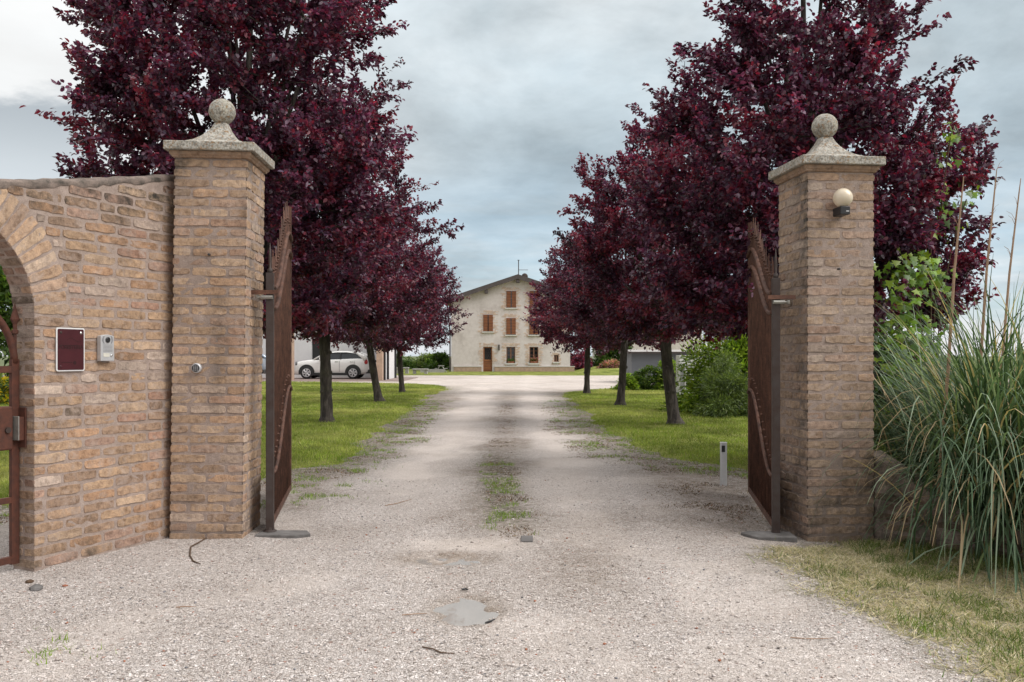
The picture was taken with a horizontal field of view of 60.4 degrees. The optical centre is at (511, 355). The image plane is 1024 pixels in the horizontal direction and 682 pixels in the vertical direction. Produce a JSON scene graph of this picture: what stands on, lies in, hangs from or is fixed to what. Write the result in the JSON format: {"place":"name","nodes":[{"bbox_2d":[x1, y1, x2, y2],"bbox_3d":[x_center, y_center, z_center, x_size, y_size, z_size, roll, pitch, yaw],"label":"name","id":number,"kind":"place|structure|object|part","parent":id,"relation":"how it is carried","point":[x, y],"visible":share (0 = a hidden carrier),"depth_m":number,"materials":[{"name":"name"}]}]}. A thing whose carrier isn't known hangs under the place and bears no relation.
{"place":"outdoors","nodes":[
{"label":"outdoors","id":0,"kind":"place"},
{"bbox_2d":[0,381,451,508],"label":"lawn","id":1,"kind":"structure","parent":0,"point":[296,464],"depth_m":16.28,"materials":[{"name":"green plant"}]},
{"bbox_2d":[0,374,8,403],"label":"flowering shrub","id":2,"kind":"object","parent":1,"relation":"on","point":[4,394],"visible":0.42,"depth_m":23.33,"materials":[{"name":"yellow plant"}]},
{"bbox_2d":[0,265,12,388],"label":"broadleaf tree","id":3,"kind":"object","parent":1,"relation":"on","point":[5,298],"visible":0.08,"depth_m":24.85,"materials":[{"name":"green plant"}]},
{"bbox_2d":[19,0,417,338],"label":"plum tree","id":4,"kind":"object","parent":1,"relation":"on","point":[155,100],"visible":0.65,"depth_m":9.41,"materials":[{"name":"purple plant"}]},
{"bbox_2d":[264,82,464,422],"bbox_3d":[-3.423,-1.956,16.981,4.855,6.755,4.466,0,0,-13],"label":"plum tree","id":5,"kind":"object","parent":1,"relation":"on","point":[376,309],"visible":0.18,"depth_m":16.80,"materials":[{"name":"purple plant"}]},
{"bbox_2d":[298,191,451,401],"bbox_3d":[-4.145,-1.722,24.393,4.871,6.284,5.040,0,0,0],"label":"plum tree","id":6,"kind":"object","parent":1,"relation":"on","point":[411,334],"visible":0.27,"depth_m":24.04,"materials":[{"name":"purple plant"}]},
{"bbox_2d":[343,233,471,392],"bbox_3d":[-3.905,-1.473,30.533,5.115,5.781,4.746,0,0,0],"label":"plum tree","id":7,"kind":"object","parent":1,"relation":"on","point":[428,342],"visible":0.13,"depth_m":30.41,"materials":[{"name":"purple plant"}]},
{"bbox_2d":[262,377,417,380],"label":"pavement","id":8,"kind":"structure","parent":0,"point":[345,379],"depth_m":47.42,"materials":[{"name":"grey concrete"}]},
{"bbox_2d":[262,354,265,373],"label":"parked car","id":9,"kind":"object","parent":8,"relation":"on","point":[264,364],"visible":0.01,"depth_m":48.92,"materials":[{"name":"metal"}]},
{"bbox_2d":[262,312,396,379],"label":"carport","id":10,"kind":"object","parent":8,"relation":"on","point":[386,363],"visible":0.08,"depth_m":51.50,"materials":[{"name":"concrete"}]},
{"bbox_2d":[312,341,319,377],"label":"door","id":11,"kind":"structure","parent":10,"relation":"in","point":[315,352],"depth_m":51.72,"materials":[{"name":"plastic"}]},
{"bbox_2d":[294,351,369,378],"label":"parked car","id":12,"kind":"object","parent":8,"relation":"on","point":[352,364],"visible":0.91,"depth_m":48.53,"materials":[{"name":"white paint"}]},
{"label":"window","id":13,"kind":"part","parent":12,"relation":"part of","materials":[{"name":"black glass"}]},
{"bbox_2d":[2,366,1010,376],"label":"lawn","id":14,"kind":"structure","parent":0,"point":[602,371],"depth_m":62.12,"materials":[{"name":"green plant"}]},
{"bbox_2d":[397,367,408,373],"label":"stone bench","id":15,"kind":"object","parent":14,"relation":"on","point":[406,370],"visible":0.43,"depth_m":61.80,"materials":[{"name":"stone"}]},
{"bbox_2d":[397,353,417,368],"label":"bush","id":16,"kind":"object","parent":14,"relation":"on","point":[407,363],"visible":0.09,"depth_m":83.74,"materials":[{"name":"green plant"}]},
{"bbox_2d":[412,369,428,373],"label":"stone bench","id":17,"kind":"object","parent":14,"relation":"on","point":[425,371],"visible":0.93,"depth_m":60.80,"materials":[{"name":"stone"}]},
{"bbox_2d":[404,352,438,367],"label":"bush","id":18,"kind":"object","parent":14,"relation":"on","point":[422,359],"visible":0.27,"depth_m":87.41,"materials":[{"name":"green plant"}]},
{"bbox_2d":[420,369,443,371],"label":"garden edging","id":19,"kind":"object","parent":14,"relation":"on","point":[435,370],"visible":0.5,"depth_m":66.15,"materials":[{"name":"stone"}]},
{"bbox_2d":[421,350,448,369],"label":"bush","id":20,"kind":"object","parent":14,"relation":"on","point":[441,358],"visible":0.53,"depth_m":79.60,"materials":[{"name":"green plant"}]},
{"bbox_2d":[448,260,574,371],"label":"farmhouse","id":21,"kind":"object","parent":14,"relation":"on","point":[495,334],"visible":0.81,"depth_m":70.00,"materials":[{"name":"paint"}]},
{"bbox_2d":[478,345,497,371],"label":"door","id":22,"kind":"structure","parent":21,"relation":"in","point":[487,359],"depth_m":70.10,"materials":[{"name":"brown wood"}]},
{"bbox_2d":[478,310,498,333],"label":"window","id":23,"kind":"structure","parent":21,"relation":"in","point":[487,323],"depth_m":69.93,"materials":[{"name":"brown wood"}]},
{"bbox_2d":[501,343,519,365],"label":"window","id":24,"kind":"structure","parent":21,"relation":"in","point":[510,351],"depth_m":69.98,"materials":[{"name":"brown wood"}]},
{"bbox_2d":[507,358,514,362],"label":"window box","id":25,"kind":"object","parent":21,"relation":"on","point":[511,360],"visible":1,"depth_m":69.91,"materials":[{"name":"ceramic"}]},
{"bbox_2d":[501,289,520,309],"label":"window","id":26,"kind":"structure","parent":21,"relation":"in","point":[510,302],"depth_m":69.93,"materials":[{"name":"brown wood"}]},
{"bbox_2d":[501,316,520,336],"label":"window","id":27,"kind":"structure","parent":21,"relation":"in","point":[511,327],"depth_m":69.93,"materials":[{"name":"brown wood"}]},
{"bbox_2d":[524,316,539,336],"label":"window","id":28,"kind":"structure","parent":21,"relation":"in","point":[529,330],"depth_m":69.93,"materials":[{"name":"brown wood"}]},
{"bbox_2d":[524,343,542,365],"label":"window","id":29,"kind":"structure","parent":21,"relation":"in","point":[533,351],"depth_m":69.98,"materials":[{"name":"beige stone"}]},
{"bbox_2d":[530,357,537,362],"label":"window box","id":30,"kind":"object","parent":21,"relation":"on","point":[533,360],"visible":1,"depth_m":69.91,"materials":[{"name":"ceramic"}]},
{"bbox_2d":[524,289,543,309],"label":"window","id":31,"kind":"structure","parent":21,"relation":"in","point":[532,292],"depth_m":69.97,"materials":[{"name":"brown wood"}]},
{"bbox_2d":[552,353,560,363],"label":"window","id":32,"kind":"structure","parent":21,"relation":"in","point":[556,358],"depth_m":69.98,"materials":[{"name":"beige stone"}]},
{"bbox_2d":[570,349,593,369],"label":"purple shrub","id":33,"kind":"object","parent":14,"relation":"on","point":[577,359],"visible":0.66,"depth_m":72.41,"materials":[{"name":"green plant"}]},
{"bbox_2d":[595,359,619,368],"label":"flowering shrub","id":34,"kind":"object","parent":14,"relation":"on","point":[614,363],"visible":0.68,"depth_m":65.58,"materials":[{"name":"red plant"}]},
{"bbox_2d":[591,344,636,365],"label":"broadleaf tree","id":35,"kind":"object","parent":14,"relation":"on","point":[598,360],"visible":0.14,"depth_m":75.31,"materials":[{"name":"green plant"}]},
{"bbox_2d":[592,333,701,359],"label":"distant house","id":36,"kind":"structure","parent":14,"relation":"on","point":[676,346],"depth_m":95.00,"materials":[{"name":"paint"}]},
{"bbox_2d":[0,375,1020,681],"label":"gravel drive","id":37,"kind":"structure","parent":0,"point":[462,429],"depth_m":4.99,"materials":[{"name":"grey gravel"}]},
{"bbox_2d":[28,584,42,590],"bbox_3d":[-2.649,1.293,4.898,0.073,0.048,0.064,0,0,0],"label":"stone","id":38,"kind":"object","parent":37,"relation":"on","point":[36,587],"visible":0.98,"depth_m":4.88,"materials":[{"name":"grey stone"}]},
{"bbox_2d":[0,174,174,571],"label":"garden wall","id":39,"kind":"structure","parent":37,"relation":"on","point":[93,257],"depth_m":5.66,"materials":[{"name":"brick"}]},
{"bbox_2d":[0,303,19,565],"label":"garden gate","id":40,"kind":"structure","parent":39,"relation":"attached to","point":[7,414],"depth_m":5.27,"materials":[{"name":"red metal"}]},
{"bbox_2d":[13,407,26,447],"bbox_3d":[-2.954,0.430,5.277,0.060,0.240,0.049,0,0,23],"label":"strike plate","id":41,"kind":"object","parent":39,"relation":"attached to","point":[20,428],"visible":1,"depth_m":5.28,"materials":[{"name":"red metal"}]},
{"bbox_2d":[56,327,84,370],"bbox_3d":[-2.753,-0.040,5.492,0.013,0.270,0.208,0,0,23],"label":"wall sign","id":42,"kind":"object","parent":39,"relation":"attached to","point":[70,349],"visible":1,"depth_m":5.49,"materials":[{"name":"red metal"}]},
{"bbox_2d":[97,335,113,360],"bbox_3d":[-2.641,-0.053,5.726,0.043,0.172,0.107,0,0,23],"label":"intercom","id":43,"kind":"object","parent":39,"relation":"attached to","point":[105,347],"visible":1,"depth_m":5.71,"materials":[{"name":"grey metal"}]},
{"bbox_2d":[189,537,205,563],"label":"twig","id":44,"kind":"object","parent":37,"relation":"on","point":[190,550],"visible":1,"depth_m":5.80,"materials":[{"name":"wood"}]},
{"bbox_2d":[163,99,274,538],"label":"gate pillar","id":45,"kind":"structure","parent":37,"relation":"on","point":[220,170],"depth_m":6.21,"materials":[{"name":"brick"}]},
{"bbox_2d":[191,363,201,372],"bbox_3d":[-2.216,0.085,6.181,0.070,0.070,0.038,0,0,-2],"label":"doorbell","id":46,"kind":"object","parent":45,"relation":"attached to","point":[196,367],"visible":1,"depth_m":6.16,"materials":[{"name":"grey metal"}]},
{"bbox_2d":[251,202,292,531],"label":"iron gate","id":47,"kind":"structure","parent":45,"relation":"attached to","point":[278,298],"depth_m":6.98,"materials":[{"name":"metal"}]},
{"bbox_2d":[255,530,310,538],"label":"stone slab","id":48,"kind":"structure","parent":37,"relation":"on","point":[293,534],"depth_m":6.32,"materials":[{"name":"grey stone"}]},
{"bbox_2d":[0,399,747,665],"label":"weeds","id":49,"kind":"object","parent":37,"relation":"on","point":[485,481],"visible":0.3,"depth_m":10.35,"materials":[{"name":"green plant"}]},
{"bbox_2d":[0,403,766,539],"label":"plant litter","id":50,"kind":"object","parent":37,"relation":"on","point":[686,487],"visible":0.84,"depth_m":10.08,"materials":[{"name":"green plant"}]},
{"bbox_2d":[422,646,453,653],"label":"twig","id":51,"kind":"object","parent":37,"relation":"on","point":[436,650],"visible":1,"depth_m":3.84,"materials":[{"name":"wood"}]},
{"bbox_2d":[415,558,480,564],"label":"puddle","id":52,"kind":"object","parent":37,"relation":"on","point":[425,562],"visible":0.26,"depth_m":5.63,"materials":[{"name":"grey liquid"}]},
{"bbox_2d":[433,598,498,625],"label":"puddle","id":53,"kind":"object","parent":37,"relation":"on","point":[464,612],"visible":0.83,"depth_m":4.46,"materials":[{"name":"grey liquid"}]},
{"bbox_2d":[0,475,1007,681],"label":"gravel chips","id":54,"kind":"object","parent":37,"relation":"on","point":[147,679],"visible":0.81,"depth_m":4.26,"materials":[{"name":"grey gravel"}]},
{"bbox_2d":[521,536,532,541],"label":"stone slab","id":55,"kind":"structure","parent":37,"relation":"on","point":[526,538],"depth_m":6.19,"materials":[{"name":"grey stone"}]},
{"bbox_2d":[619,350,710,379],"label":"shed","id":56,"kind":"structure","parent":37,"relation":"on","point":[638,359],"depth_m":42.00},
{"bbox_2d":[720,442,726,485],"bbox_3d":[2.151,1.110,8.950,0.066,0.467,0.066,0,0,0],"label":"sensor post","id":57,"kind":"object","parent":37,"relation":"on","point":[723,463],"visible":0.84,"depth_m":8.92,"materials":[{"name":"grey metal"}]},
{"bbox_2d":[741,531,796,542],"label":"stone slab","id":58,"kind":"structure","parent":37,"relation":"on","point":[782,536],"depth_m":6.35,"materials":[{"name":"grey stone"}]},
{"bbox_2d":[746,217,795,532],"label":"iron gate","id":59,"kind":"structure","parent":58,"relation":"on","point":[764,303],"depth_m":7.13,"materials":[{"name":"metal"}]},
{"bbox_2d":[790,637,829,638],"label":"twig","id":60,"kind":"object","parent":37,"relation":"on","point":[810,638],"visible":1,"depth_m":4.04,"materials":[{"name":"brown wood"}]},
{"bbox_2d":[768,114,885,542],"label":"gate pillar","id":61,"kind":"structure","parent":37,"relation":"on","point":[826,354],"depth_m":6.42,"materials":[{"name":"brick"}]},
{"bbox_2d":[833,188,852,216],"bbox_3d":[2.377,-1.108,6.333,0.138,0.193,0.154,0,0,-6],"label":"wall lamp","id":62,"kind":"object","parent":61,"relation":"attached to","point":[842,199],"visible":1,"depth_m":6.29,"materials":[{"name":"beige glass"}]},
{"bbox_2d":[873,348,968,457],"bbox_3d":[3.860,0.665,8.182,1.221,1.496,1.309,0,0,-40],"label":"feathery shrub","id":63,"kind":"object","parent":37,"relation":"on","point":[937,357],"visible":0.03,"depth_m":8.15,"materials":[{"name":"green plant"}]},
{"bbox_2d":[873,122,982,389],"bbox_3d":[3.993,-0.537,8.456,0.920,3.696,2.244,0,0,38],"label":"climbing vine","id":64,"kind":"object","parent":37,"relation":"on","point":[920,277],"visible":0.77,"depth_m":8.01,"materials":[{"name":"green plant"}]},
{"bbox_2d":[0,356,1021,370],"bbox_3d":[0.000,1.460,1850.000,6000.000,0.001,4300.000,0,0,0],"label":"ground","id":65,"kind":"structure","parent":0,"point":[2,362],"depth_m":360.28,"materials":[{"name":"green plant"}]},
{"bbox_2d":[0,0,1023,355],"label":"sky","id":66,"kind":"structure","parent":0,"point":[504,97],"materials":[{"name":"grey"}]},
{"bbox_2d":[562,387,747,469],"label":"lawn","id":67,"kind":"structure","parent":0,"point":[674,454],"depth_m":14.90,"materials":[{"name":"green plant"}]},
{"bbox_2d":[520,231,638,393],"bbox_3d":[2.651,-1.488,29.805,4.794,5.817,4.510,0,0,0],"label":"plum tree","id":68,"kind":"object","parent":67,"relation":"on","point":[548,334],"visible":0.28,"depth_m":29.59,"materials":[{"name":"purple plant"}]},
{"bbox_2d":[531,190,690,405],"bbox_3d":[2.965,-1.463,22.904,4.880,5.763,4.642,0,0,-29],"label":"plum tree","id":69,"kind":"object","parent":67,"relation":"on","point":[566,322],"visible":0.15,"depth_m":22.61,"materials":[{"name":"purple plant"}]},
{"bbox_2d":[610,372,643,389],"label":"shrub","id":70,"kind":"object","parent":67,"relation":"on","point":[632,383],"visible":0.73,"depth_m":32.67,"materials":[{"name":"green plant"}]},
{"bbox_2d":[631,365,662,389],"bbox_3d":[5.102,0.853,33.195,1.725,1.077,1.430,0,0,0],"label":"shrub","id":71,"kind":"object","parent":67,"relation":"on","point":[646,383],"visible":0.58,"depth_m":32.97,"materials":[{"name":"green plant"}]},
{"bbox_2d":[539,86,773,424],"bbox_3d":[2.823,-1.762,16.333,4.610,6.362,4.389,0,0,0],"label":"plum tree","id":72,"kind":"object","parent":67,"relation":"on","point":[612,306],"visible":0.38,"depth_m":15.84,"materials":[{"name":"purple plant"}]},
{"bbox_2d":[652,357,675,389],"bbox_3d":[5.985,0.684,32.991,1.586,1.442,1.402,0,0,0],"label":"shrub","id":73,"kind":"object","parent":67,"relation":"on","point":[660,375],"visible":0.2,"depth_m":32.83,"materials":[{"name":"green plant"}]},
{"bbox_2d":[676,355,709,394],"bbox_3d":[5.810,0.640,27.883,1.120,1.320,0.635,0,0,0],"label":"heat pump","id":74,"kind":"object","parent":67,"relation":"on","point":[681,384],"visible":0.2,"depth_m":27.60,"materials":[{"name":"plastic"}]},
{"bbox_2d":[657,334,747,414],"bbox_3d":[5.318,0.197,20.206,3.780,2.515,3.675,0,0,-27],"label":"laurel bush","id":75,"kind":"object","parent":67,"relation":"on","point":[686,403],"visible":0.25,"depth_m":19.77,"materials":[{"name":"green plant"}]},
{"bbox_2d":[688,345,747,417],"bbox_3d":[4.543,0.588,18.621,1.706,1.673,1.964,0,0,0],"label":"bamboo bush","id":76,"kind":"object","parent":67,"relation":"on","point":[713,386],"visible":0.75,"depth_m":18.38,"materials":[{"name":"green plant"}]},
{"bbox_2d":[616,0,1005,341],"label":"plum tree","id":77,"kind":"object","parent":67,"relation":"on","point":[798,101],"visible":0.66,"depth_m":8.94,"materials":[{"name":"purple plant"}]},
{"bbox_2d":[874,320,938,399],"bbox_3d":[7.805,0.257,19.369,3.682,2.386,3.109,0,0,-30],"label":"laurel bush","id":78,"kind":"object","parent":67,"relation":"on","point":[891,344],"depth_m":19.18,"materials":[{"name":"green plant"}]},
{"bbox_2d":[873,326,944,450],"bbox_3d":[4.691,0.474,11.173,2.769,1.898,2.226,0,0,0],"label":"dark bush","id":79,"kind":"object","parent":67,"relation":"on","point":[876,353],"visible":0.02,"depth_m":11.01,"materials":[{"name":"green plant"}]},
{"bbox_2d":[741,536,1023,681],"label":"verge","id":80,"kind":"structure","parent":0,"point":[931,637],"depth_m":4.86,"materials":[{"name":"plant"}]},
{"bbox_2d":[809,161,1023,600],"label":"pampas grass","id":81,"kind":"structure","parent":80,"relation":"on","point":[964,449],"depth_m":5.76,"materials":[{"name":"green plant"}]},
{"bbox_2d":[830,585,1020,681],"bbox_3d":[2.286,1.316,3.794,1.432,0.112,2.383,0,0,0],"label":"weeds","id":82,"kind":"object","parent":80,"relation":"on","point":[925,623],"visible":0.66,"depth_m":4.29,"materials":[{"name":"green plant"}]},
{"bbox_2d":[873,450,1023,563],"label":"wall","id":83,"kind":"structure","parent":80,"relation":"on","point":[878,533],"depth_m":6.26,"materials":[{"name":"brick"}]}
]}

